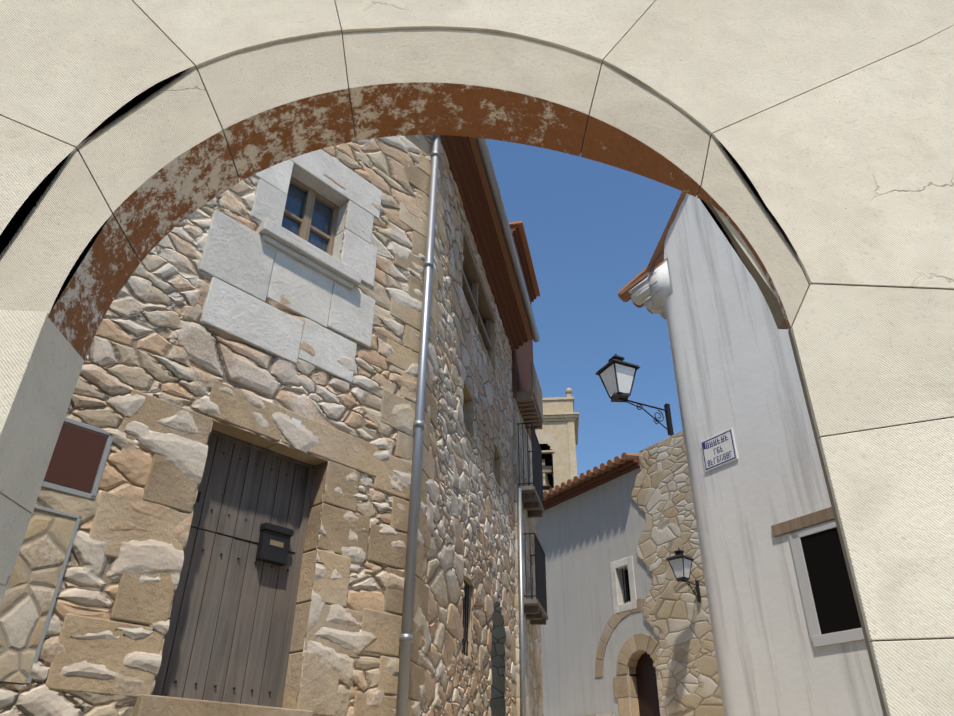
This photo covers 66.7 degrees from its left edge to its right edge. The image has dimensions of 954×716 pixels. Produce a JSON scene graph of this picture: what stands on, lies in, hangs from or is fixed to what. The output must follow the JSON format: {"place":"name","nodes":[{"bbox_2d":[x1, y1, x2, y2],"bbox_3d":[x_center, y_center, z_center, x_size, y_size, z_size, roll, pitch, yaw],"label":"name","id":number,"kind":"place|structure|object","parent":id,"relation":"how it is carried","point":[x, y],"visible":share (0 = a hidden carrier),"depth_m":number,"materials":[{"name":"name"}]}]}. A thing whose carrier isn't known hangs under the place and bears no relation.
{"place":"outdoors","nodes":[
{"label":"outdoors","id":0,"kind":"place"},
{"bbox_2d":[152,434,217,695],"bbox_3d":[-2.107,1.392,5.164,0.047,1.880,0.140,-25,-40,36],"label":"plank","id":1,"kind":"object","parent":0,"point":[176,605],"depth_m":5.11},
{"bbox_2d":[512,235,535,441],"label":"building wall","id":2,"kind":"structure","parent":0,"point":[522,357],"depth_m":14.68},
{"bbox_2d":[510,225,535,303],"bbox_3d":[0.914,-2.030,16.385,0.480,0.205,2.630,-6,-32,11],"label":"roof eave","id":3,"kind":"object","parent":2,"relation":"attached to","point":[515,232],"visible":0.36,"depth_m":16.15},
{"bbox_2d":[518,486,544,517],"bbox_3d":[0.952,2.604,12.956,0.340,0.170,1.300,-6,-32,11],"label":"balcony base","id":4,"kind":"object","parent":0,"point":[533,507],"depth_m":12.91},
{"bbox_2d":[524,599,547,624],"bbox_3d":[0.927,4.224,11.983,0.340,0.170,1.300,-6,-32,11],"label":"balcony base","id":5,"kind":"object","parent":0,"point":[535,612],"depth_m":11.84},
{"bbox_2d":[535,400,572,491],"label":"bell tower","id":6,"kind":"structure","parent":0,"point":[553,435],"depth_m":51.22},
{"bbox_2d":[540,397,578,478],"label":"bell tower mouldings","id":7,"kind":"object","parent":6,"relation":"attached to","point":[572,419],"visible":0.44,"depth_m":51.67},
{"bbox_2d":[486,139,682,475],"label":"sky","id":8,"kind":"structure","parent":0,"point":[591,227],"materials":[{"name":"blue"}]},
{"bbox_2d":[631,431,723,715],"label":"stone wall","id":9,"kind":"structure","parent":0,"point":[676,613],"depth_m":14.20,"materials":[{"name":"stone"}]},
{"bbox_2d":[595,354,673,435],"bbox_3d":[1.638,0.351,7.406,0.776,0.795,0.330,15,-34,-21],"label":"street lamp","id":10,"kind":"object","parent":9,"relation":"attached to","point":[618,396],"depth_m":7.31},
{"bbox_2d":[666,548,700,601],"bbox_3d":[3.935,4.052,13.598,0.705,0.921,0.382,27,-39,-36],"label":"wall lamp","id":11,"kind":"object","parent":9,"relation":"attached to","point":[678,554],"depth_m":13.50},
{"label":"ground","id":12,"kind":"structure","parent":0,"visible":0},
{"bbox_2d":[0,135,432,715],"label":"house front","id":13,"kind":"structure","parent":12,"relation":"on","point":[154,337],"depth_m":5.55,"materials":[{"name":"stone"}]},
{"bbox_2d":[21,505,80,684],"bbox_3d":[-2.825,1.243,4.023,0.116,0.960,0.910,-25,-40,36],"label":"hatch frame","id":14,"kind":"object","parent":13,"relation":"attached to","point":[49,614],"visible":0.44,"depth_m":4.31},
{"bbox_2d":[0,509,76,684],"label":"stone panel","id":15,"kind":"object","parent":14,"relation":"in","point":[28,597],"depth_m":4.18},
{"bbox_2d":[42,417,112,499],"bbox_3d":[-2.659,0.617,4.598,0.112,0.470,0.550,-25,-40,36],"label":"panel frame","id":16,"kind":"object","parent":13,"relation":"attached to","point":[99,473],"visible":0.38,"depth_m":4.68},
{"bbox_2d":[44,423,106,492],"bbox_3d":[-2.623,0.601,4.571,0.009,0.390,0.475,-25,-39,36],"label":"wall panel","id":17,"kind":"object","parent":16,"relation":"in","point":[75,458],"visible":0.56,"depth_m":4.62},
{"bbox_2d":[45,614,163,697],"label":"stone block","id":18,"kind":"structure","parent":13,"relation":"attached to","point":[110,654],"depth_m":4.33,"materials":[{"name":"stone"}]},
{"bbox_2d":[89,491,188,557],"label":"stone block","id":19,"kind":"structure","parent":13,"relation":"attached to","point":[112,509],"depth_m":4.71,"materials":[{"name":"stone"}]},
{"bbox_2d":[110,572,174,624],"bbox_3d":[-2.236,1.570,4.740,0.314,0.354,0.360,-25,-40,36],"label":"door jamb","id":20,"kind":"structure","parent":13,"relation":"attached to","point":[136,601],"depth_m":4.62,"materials":[{"name":"stone"}]},
{"bbox_2d":[120,389,211,444],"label":"stone block","id":21,"kind":"structure","parent":13,"relation":"attached to","point":[151,412],"depth_m":5.15,"materials":[{"name":"stone"}]},
{"bbox_2d":[143,453,197,512],"bbox_3d":[-2.225,0.910,5.137,0.314,0.374,0.360,-25,-40,36],"label":"door jamb","id":22,"kind":"structure","parent":13,"relation":"attached to","point":[169,484],"depth_m":5.01,"materials":[{"name":"stone"}]},
{"bbox_2d":[132,694,312,715],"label":"door threshold","id":23,"kind":"object","parent":13,"relation":"attached to","point":[149,705],"depth_m":4.59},
{"bbox_2d":[198,209,275,301],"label":"stone block","id":24,"kind":"structure","parent":13,"relation":"attached to","point":[237,255],"depth_m":6.13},
{"bbox_2d":[206,380,284,447],"bbox_3d":[-1.913,0.471,5.782,0.314,0.300,0.650,-25,-40,36],"label":"door lintel","id":25,"kind":"structure","parent":13,"relation":"attached to","point":[237,409],"depth_m":5.67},
{"bbox_2d":[200,277,303,363],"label":"stone block","id":26,"kind":"structure","parent":13,"relation":"attached to","point":[234,312],"depth_m":6.00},
{"bbox_2d":[210,429,314,707],"bbox_3d":[-1.807,1.554,5.437,0.095,1.910,1.080,-25,-40,36],"label":"door frame","id":27,"kind":"object","parent":13,"relation":"attached to","point":[285,651],"visible":0.31,"depth_m":5.73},
{"bbox_2d":[249,179,286,225],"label":"stone block","id":28,"kind":"structure","parent":13,"relation":"attached to","point":[270,202],"depth_m":6.61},
{"bbox_2d":[253,160,293,194],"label":"stone block","id":29,"kind":"structure","parent":13,"relation":"attached to","point":[277,176],"depth_m":6.82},
{"bbox_2d":[266,251,333,327],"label":"stone block","id":30,"kind":"structure","parent":13,"relation":"attached to","point":[304,290],"depth_m":6.55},
{"bbox_2d":[258,218,361,289],"bbox_3d":[-1.637,-0.891,6.820,0.390,0.190,1.090,-25,-40,36],"label":"window sill","id":31,"kind":"structure","parent":13,"relation":"attached to","point":[292,245],"depth_m":6.67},
{"bbox_2d":[282,651,338,715],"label":"door jamb","id":32,"kind":"structure","parent":13,"relation":"attached to","point":[319,679],"depth_m":5.31,"materials":[{"name":"stone"}]},
{"bbox_2d":[284,176,338,255],"bbox_3d":[-1.696,-1.323,7.151,0.070,0.890,0.690,-25,-40,36],"label":"casement window","id":33,"kind":"structure","parent":13,"relation":"in","point":[305,219],"depth_m":7.26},
{"bbox_2d":[282,183,332,251],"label":"window panes","id":34,"kind":"object","parent":33,"relation":"in","point":[321,216],"depth_m":7.23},
{"bbox_2d":[266,409,378,476],"bbox_3d":[-1.347,0.792,6.302,0.314,0.300,1.003,-25,-40,36],"label":"door lintel","id":35,"kind":"structure","parent":13,"relation":"attached to","point":[335,445],"depth_m":6.21,"materials":[{"name":"stone"}]},
{"bbox_2d":[296,549,350,606],"bbox_3d":[-1.259,1.796,5.829,0.313,0.394,0.340,-25,-40,36],"label":"door jamb","id":36,"kind":"structure","parent":13,"relation":"attached to","point":[327,589],"depth_m":5.72,"materials":[{"name":"stone"}]},
{"bbox_2d":[289,601,360,657],"bbox_3d":[-1.212,2.154,5.685,0.308,0.354,0.500,-25,-40,36],"label":"door jamb","id":37,"kind":"structure","parent":13,"relation":"attached to","point":[301,620],"depth_m":5.53,"materials":[{"name":"stone"}]},
{"bbox_2d":[298,318,356,382],"bbox_3d":[-1.445,-0.017,6.628,0.300,0.420,0.594,-25,-40,36],"label":"window surround","id":38,"kind":"object","parent":13,"relation":"attached to","point":[329,347],"visible":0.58,"depth_m":6.52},
{"bbox_2d":[309,461,359,511],"bbox_3d":[-1.249,1.141,6.223,0.313,0.364,0.340,-25,-40,36],"label":"door jamb","id":39,"kind":"structure","parent":13,"relation":"attached to","point":[336,474],"depth_m":6.11,"materials":[{"name":"stone"}]},
{"bbox_2d":[289,149,381,218],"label":"lintel","id":40,"kind":"structure","parent":13,"relation":"attached to","point":[309,169],"depth_m":7.45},
{"bbox_2d":[303,503,369,560],"bbox_3d":[-1.201,1.494,6.081,0.308,0.374,0.500,-25,-40,36],"label":"door jamb","id":41,"kind":"structure","parent":13,"relation":"attached to","point":[337,527],"depth_m":5.94,"materials":[{"name":"stone"}]},
{"bbox_2d":[327,282,374,348],"bbox_3d":[-1.297,-0.384,7.023,0.304,0.560,0.504,-25,-40,36],"label":"window surround","id":42,"kind":"object","parent":13,"relation":"attached to","point":[351,314],"visible":0.48,"depth_m":6.91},
{"bbox_2d":[335,200,373,243],"bbox_3d":[-1.313,-1.353,7.570,0.300,0.384,0.330,-25,-40,36],"label":"stone","id":43,"kind":"object","parent":13,"relation":"attached to","point":[358,219],"visible":0.6,"depth_m":7.46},
{"bbox_2d":[332,229,377,286],"bbox_3d":[-1.287,-0.955,7.367,0.304,0.494,0.420,-25,-40,36],"label":"window surround","id":44,"kind":"object","parent":13,"relation":"attached to","point":[359,254],"visible":0.58,"depth_m":7.28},
{"bbox_2d":[353,692,396,715],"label":"quoin","id":45,"kind":"object","parent":13,"relation":"attached to","point":[361,707],"visible":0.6,"depth_m":5.59,"materials":[{"name":"stone"}]},
{"bbox_2d":[377,656,397,694],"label":"quoin","id":46,"kind":"object","parent":45,"relation":"on","point":[388,683],"visible":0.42,"depth_m":5.80,"materials":[{"name":"stone"}]},
{"bbox_2d":[361,608,401,657],"bbox_3d":[-0.838,2.304,6.018,0.262,0.327,0.520,-25,-40,36],"label":"quoin","id":47,"kind":"object","parent":46,"relation":"on","point":[382,626],"visible":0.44,"depth_m":5.92,"materials":[{"name":"stone"}]},
{"bbox_2d":[384,567,404,614],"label":"quoin","id":48,"kind":"object","parent":47,"relation":"on","point":[393,598],"visible":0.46,"depth_m":6.13,"materials":[{"name":"stone"}]},
{"bbox_2d":[366,524,406,569],"bbox_3d":[-0.828,1.698,6.382,0.262,0.321,0.520,-25,-40,36],"label":"quoin","id":49,"kind":"object","parent":48,"relation":"on","point":[381,550],"visible":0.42,"depth_m":6.24,"materials":[{"name":"stone"}]},
{"bbox_2d":[389,496,408,532],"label":"quoin","id":50,"kind":"object","parent":49,"relation":"on","point":[399,520],"visible":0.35,"depth_m":6.49,"materials":[{"name":"stone"}]},
{"bbox_2d":[373,450,411,500],"bbox_3d":[-0.820,1.132,6.722,0.262,0.369,0.520,-25,-40,36],"label":"quoin","id":51,"kind":"object","parent":50,"relation":"on","point":[382,481],"visible":0.4,"depth_m":6.58,"materials":[{"name":"stone"}]},
{"bbox_2d":[394,431,412,459],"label":"quoin","id":52,"kind":"object","parent":51,"relation":"on","point":[404,447],"visible":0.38,"depth_m":6.84,"materials":[{"name":"stone"}]},
{"bbox_2d":[380,389,415,432],"bbox_3d":[-0.811,0.587,7.050,0.262,0.355,0.520,-25,-40,36],"label":"quoin","id":53,"kind":"object","parent":52,"relation":"on","point":[390,400],"visible":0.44,"depth_m":6.87,"materials":[{"name":"stone"}]},
{"bbox_2d":[400,371,416,400],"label":"quoin","id":54,"kind":"object","parent":53,"relation":"on","point":[407,394],"visible":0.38,"depth_m":7.15,"materials":[{"name":"stone"}]},
{"bbox_2d":[385,339,418,369],"bbox_3d":[-0.803,0.060,7.366,0.262,0.269,0.520,-25,-40,36],"label":"quoin","id":55,"kind":"object","parent":54,"relation":"on","point":[402,357],"visible":0.31,"depth_m":7.24,"materials":[{"name":"stone"}]},
{"bbox_2d":[403,325,419,352],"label":"quoin","id":56,"kind":"object","parent":13,"relation":"attached to","point":[411,342],"visible":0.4,"depth_m":7.45,"materials":[{"name":"stone"}]},
{"bbox_2d":[390,295,421,331],"bbox_3d":[-0.795,-0.421,7.655,0.262,0.289,0.520,-25,-40,36],"label":"quoin","id":57,"kind":"object","parent":56,"relation":"on","point":[411,317],"visible":0.29,"depth_m":7.52,"materials":[{"name":"stone"}]},
{"bbox_2d":[407,274,422,301],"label":"quoin","id":58,"kind":"object","parent":13,"relation":"attached to","point":[414,283],"visible":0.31,"depth_m":7.79,"materials":[{"name":"stone"}]},
{"bbox_2d":[394,244,423,280],"bbox_3d":[-0.786,-0.976,7.989,0.262,0.274,0.520,-25,-40,36],"label":"quoin","id":59,"kind":"object","parent":58,"relation":"on","point":[402,263],"visible":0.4,"depth_m":7.86,"materials":[{"name":"stone"}]},
{"bbox_2d":[411,231,425,260],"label":"quoin","id":60,"kind":"object","parent":59,"relation":"on","point":[418,244],"visible":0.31,"depth_m":8.11,"materials":[{"name":"stone"}]},
{"bbox_2d":[399,201,427,237],"bbox_3d":[-0.778,-1.523,8.318,0.262,0.329,0.520,-25,-40,36],"label":"quoin","id":61,"kind":"object","parent":60,"relation":"on","point":[412,222],"visible":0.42,"depth_m":8.17,"materials":[{"name":"stone"}]},
{"bbox_2d":[415,189,428,215],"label":"quoin","id":62,"kind":"object","parent":61,"relation":"on","point":[422,204],"visible":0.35,"depth_m":8.44,"materials":[{"name":"stone"}]},
{"bbox_2d":[403,158,429,196],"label":"quoin","id":63,"kind":"object","parent":62,"relation":"on","point":[417,178],"visible":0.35,"depth_m":8.53,"materials":[{"name":"stone"}]},
{"bbox_2d":[396,135,439,715],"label":"downpipe","id":64,"kind":"object","parent":13,"relation":"attached to","point":[405,638],"visible":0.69,"depth_m":6.79,"materials":[{"name":"metal"}]},
{"bbox_3d":[-1.856,1.578,5.477,0.040,1.950,1.120,-25,-40,36],"label":"door","id":65,"kind":"object","parent":13,"relation":"attached to","visible":0},
{"bbox_2d":[161,437,233,697],"bbox_3d":[-2.008,1.448,5.255,0.046,1.880,0.140,-25,-40,36],"label":"plank","id":66,"kind":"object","parent":65,"relation":"attached to","point":[182,645],"depth_m":5.18,"materials":[{"name":"grey wood"}]},
{"bbox_2d":[182,443,249,699],"bbox_3d":[-1.909,1.504,5.346,0.048,1.880,0.140,-25,-40,36],"label":"plank","id":67,"kind":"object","parent":65,"relation":"attached to","point":[206,623],"depth_m":5.27,"materials":[{"name":"grey wood"}]},
{"bbox_2d":[202,448,265,701],"bbox_3d":[-1.810,1.560,5.437,0.048,1.880,0.140,-25,-40,36],"label":"plank","id":68,"kind":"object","parent":65,"relation":"attached to","point":[222,639],"depth_m":5.37,"materials":[{"name":"grey wood"}]},
{"bbox_2d":[221,454,280,703],"bbox_3d":[-1.711,1.616,5.528,0.048,1.880,0.140,-25,-40,36],"label":"plank","id":69,"kind":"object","parent":65,"relation":"attached to","point":[237,661],"depth_m":5.42,"materials":[{"name":"wood"}]},
{"bbox_2d":[240,459,294,704],"bbox_3d":[-1.612,1.673,5.619,0.046,1.880,0.140,-25,-40,36],"label":"plank","id":70,"kind":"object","parent":65,"relation":"attached to","point":[259,635],"depth_m":5.48,"materials":[{"name":"wood"}]},
{"bbox_2d":[255,522,293,565],"bbox_3d":[-1.585,1.459,5.671,0.090,0.280,0.256,-25,-40,36],"label":"letter box","id":71,"kind":"object","parent":65,"relation":"attached to","point":[267,552],"visible":1,"depth_m":5.64,"materials":[{"name":"black metal"}]},
{"bbox_2d":[258,464,307,706],"bbox_3d":[-1.512,1.728,5.709,0.049,1.880,0.140,-25,-40,36],"label":"plank","id":72,"kind":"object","parent":65,"relation":"attached to","point":[273,650],"depth_m":5.60,"materials":[{"name":"wood"}]},
{"bbox_2d":[408,139,516,715],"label":"house wall","id":73,"kind":"structure","parent":12,"relation":"on","point":[468,509],"depth_m":8.87,"materials":[{"name":"stone"}]},
{"bbox_2d":[408,661,424,702],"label":"quoin","id":74,"kind":"object","parent":73,"relation":"attached to","point":[416,676],"visible":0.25,"depth_m":6.14,"materials":[{"name":"stone"}]},
{"bbox_2d":[460,223,501,665],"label":"street wall reveals","id":75,"kind":"object","parent":73,"relation":"in","point":[468,408],"visible":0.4,"depth_m":9.63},
{"bbox_2d":[440,135,527,351],"bbox_3d":[0.126,-1.635,11.521,0.505,0.256,5.600,-6,-32,11],"label":"roof eave","id":76,"kind":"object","parent":73,"relation":"attached to","point":[462,164],"depth_m":11.02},
{"bbox_2d":[473,369,515,715],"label":"wall","id":77,"kind":"structure","parent":12,"relation":"on","point":[498,665],"depth_m":10.98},
{"bbox_3d":[-2.251,-4.009,7.632,0.505,0.256,5.905,-25,-40,36],"label":"brick cornice","id":78,"kind":"object","parent":77,"relation":"on","visible":0},
{"bbox_2d":[468,137,532,339],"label":"eave tiles","id":79,"kind":"object","parent":78,"relation":"on","point":[485,185],"depth_m":11.25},
{"bbox_2d":[476,138,539,341],"bbox_3d":[0.546,-1.751,11.544,0.126,0.176,5.601,-6,-32,11],"label":"gutter","id":80,"kind":"object","parent":78,"relation":"attached to","point":[482,144],"visible":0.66,"depth_m":11.10,"materials":[{"name":"metal"}]},
{"bbox_2d":[76,0,953,715],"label":"arch wall","id":81,"kind":"structure","parent":12,"relation":"on","point":[770,298],"depth_m":2.47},
{"bbox_2d":[0,493,31,606],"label":"arch stone","id":82,"kind":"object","parent":81,"relation":"attached to","point":[14,520],"depth_m":2.18,"materials":[{"name":"stone"}]},
{"bbox_2d":[0,116,76,254],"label":"arch stone","id":83,"kind":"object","parent":81,"relation":"on","point":[32,161],"depth_m":2.65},
{"bbox_2d":[0,310,83,512],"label":"arch stone","id":84,"kind":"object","parent":81,"relation":"attached to","point":[41,362],"depth_m":2.29,"materials":[{"name":"stone"}]},
{"bbox_2d":[0,151,139,360],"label":"arch stone","id":85,"kind":"object","parent":81,"relation":"attached to","point":[69,262],"visible":0.77,"depth_m":2.53,"materials":[{"name":"stone"}]},
{"bbox_2d":[0,0,195,148],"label":"arch stone","id":86,"kind":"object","parent":81,"relation":"on","point":[77,74],"depth_m":2.96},
{"bbox_2d":[79,69,239,261],"bbox_3d":[-1.249,-0.784,2.901,0.510,0.794,0.280,2,-31,-1],"label":"arch stone","id":87,"kind":"object","parent":81,"relation":"attached to","point":[160,164],"visible":0.94,"depth_m":2.79,"materials":[{"name":"stone"}]},
{"bbox_2d":[132,0,340,67],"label":"arch stone","id":88,"kind":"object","parent":81,"relation":"on","point":[199,33],"depth_m":3.14,"materials":[{"name":"stone"}]},
{"bbox_2d":[198,33,354,180],"bbox_3d":[-0.846,-1.079,3.096,0.629,0.624,0.280,2,-31,-1],"label":"arch stone","id":89,"kind":"object","parent":81,"relation":"attached to","point":[275,104],"visible":0.92,"depth_m":2.99,"materials":[{"name":"stone"}]},
{"bbox_2d":[343,29,600,156],"bbox_3d":[-0.032,-1.149,3.175,1.121,0.515,0.280,2,-31,-1],"label":"arch stone","id":90,"kind":"object","parent":81,"relation":"attached to","point":[489,85],"visible":0.92,"depth_m":3.08,"materials":[{"name":"stone"}]},
{"bbox_2d":[335,0,655,61],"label":"arch stone","id":91,"kind":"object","parent":81,"relation":"on","point":[597,30],"depth_m":3.22,"materials":[{"name":"stone"}]},
{"bbox_2d":[581,63,709,196],"bbox_3d":[0.690,-0.899,3.032,0.480,0.702,0.238,2,-31,-1],"label":"arch stone","id":92,"kind":"object","parent":81,"relation":"attached to","point":[633,126],"visible":1,"depth_m":2.93,"materials":[{"name":"stone"}]},
{"bbox_2d":[697,137,808,329],"bbox_3d":[1.004,-0.465,2.715,0.312,0.907,0.117,2,-31,-1],"label":"arch stone","id":93,"kind":"object","parent":81,"relation":"attached to","point":[726,192],"visible":0.98,"depth_m":2.66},
{"bbox_2d":[603,0,953,135],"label":"arch stone","id":94,"kind":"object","parent":81,"relation":"on","point":[710,67],"depth_m":3.19,"materials":[{"name":"stone"}]},
{"bbox_2d":[703,25,953,288],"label":"arch stone","id":95,"kind":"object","parent":81,"relation":"on","point":[849,179],"depth_m":2.81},
{"bbox_2d":[791,284,953,437],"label":"arch stone","id":96,"kind":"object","parent":81,"relation":"attached to","point":[873,357],"depth_m":2.38,"materials":[{"name":"stone"}]},
{"bbox_2d":[819,418,953,640],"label":"arch stone","id":97,"kind":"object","parent":81,"relation":"attached to","point":[892,488],"depth_m":2.09,"materials":[{"name":"stone"}]},
{"bbox_2d":[870,639,953,715],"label":"arch stone","id":98,"kind":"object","parent":81,"relation":"attached to","point":[916,677],"depth_m":1.87,"materials":[{"name":"stone"}]},
{"bbox_2d":[512,398,543,715],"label":"neighbour wall","id":99,"kind":"structure","parent":12,"relation":"on","point":[533,676],"depth_m":12.59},
{"bbox_2d":[517,488,525,715],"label":"drainpipe","id":100,"kind":"object","parent":99,"relation":"attached to","point":[521,618],"visible":0.95,"depth_m":11.37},
{"bbox_2d":[516,360,542,429],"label":"balcony","id":101,"kind":"structure","parent":99,"relation":"attached to","point":[530,404],"depth_m":13.77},
{"bbox_2d":[517,422,543,507],"bbox_3d":[0.954,2.014,13.313,0.337,1.211,1.281,-6,-32,11],"label":"balcony railing","id":102,"kind":"object","parent":99,"relation":"attached to","point":[536,451],"visible":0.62,"depth_m":13.11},
{"bbox_2d":[523,533,546,612],"bbox_3d":[0.927,3.693,12.304,0.337,1.071,1.281,-6,-32,11],"label":"balcony railing","id":103,"kind":"object","parent":99,"relation":"attached to","point":[540,577],"visible":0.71,"depth_m":12.15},
{"bbox_2d":[538,468,659,715],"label":"wall","id":104,"kind":"structure","parent":12,"relation":"on","point":[586,539],"depth_m":16.30,"materials":[{"name":"paint"}]},
{"bbox_2d":[543,458,639,510],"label":"church eave bricks","id":105,"kind":"object","parent":104,"relation":"on","point":[601,479],"visible":0.14,"depth_m":17.11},
{"bbox_2d":[543,453,638,500],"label":"roof tiles","id":106,"kind":"object","parent":105,"relation":"on","point":[609,465],"visible":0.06,"depth_m":16.87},
{"bbox_2d":[610,561,626,613],"bbox_3d":[3.094,5.000,15.723,0.320,1.094,0.160,19,-35,-27],"label":"window frame","id":107,"kind":"object","parent":104,"relation":"attached to","point":[617,586],"visible":0.54,"depth_m":15.65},
{"bbox_2d":[629,652,659,715],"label":"door","id":108,"kind":"structure","parent":12,"relation":"on","point":[647,691],"depth_m":14.40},
{"bbox_2d":[664,193,882,715],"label":"white house walls","id":109,"kind":"structure","parent":12,"relation":"on","point":[734,365],"depth_m":6.34,"materials":[{"name":"paint"}]},
{"bbox_2d":[629,259,672,317],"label":"white house eave corbels","id":110,"kind":"object","parent":109,"relation":"attached to","point":[652,292],"visible":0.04,"depth_m":8.27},
{"bbox_2d":[618,253,667,318],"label":"white house eave tiles","id":111,"kind":"object","parent":110,"relation":"on","point":[624,294],"depth_m":8.66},
{"bbox_2d":[700,428,737,471],"bbox_3d":[2.261,0.863,6.774,0.014,0.309,0.385,19,-35,-27],"label":"street name plaque","id":112,"kind":"object","parent":109,"relation":"attached to","point":[726,446],"visible":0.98,"depth_m":6.75,"materials":[{"name":"white ceramic"}]},
{"bbox_2d":[771,507,834,536],"bbox_3d":[2.744,1.262,5.719,0.120,0.098,0.910,19,-35,-27],"label":"window lintel","id":113,"kind":"structure","parent":109,"relation":"attached to","point":[804,521],"depth_m":5.80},
{"bbox_2d":[788,519,864,647],"bbox_3d":[2.713,1.678,5.459,0.070,0.879,0.620,19,-35,-27],"label":"window frame","id":114,"kind":"object","parent":109,"relation":"in","point":[817,638],"visible":0.69,"depth_m":5.58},
{"bbox_2d":[800,527,861,634],"bbox_3d":[2.810,1.691,5.508,0.254,0.809,0.600,19,-35,-27],"label":"window pane","id":115,"kind":"structure","parent":114,"relation":"in","point":[833,598],"depth_m":5.48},
{"bbox_3d":[-0.407,1.917,9.897,0.380,7.020,3.150,-6,-32,11],"label":"street wall","id":116,"kind":"object","parent":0,"visible":0},
{"bbox_2d":[462,229,494,362],"bbox_3d":[-0.047,-0.799,10.999,0.200,1.120,2.300,-6,-32,11],"label":"window","id":117,"kind":"structure","parent":116,"relation":"on","point":[476,295],"depth_m":11.16,"materials":[{"name":"brown wood"}]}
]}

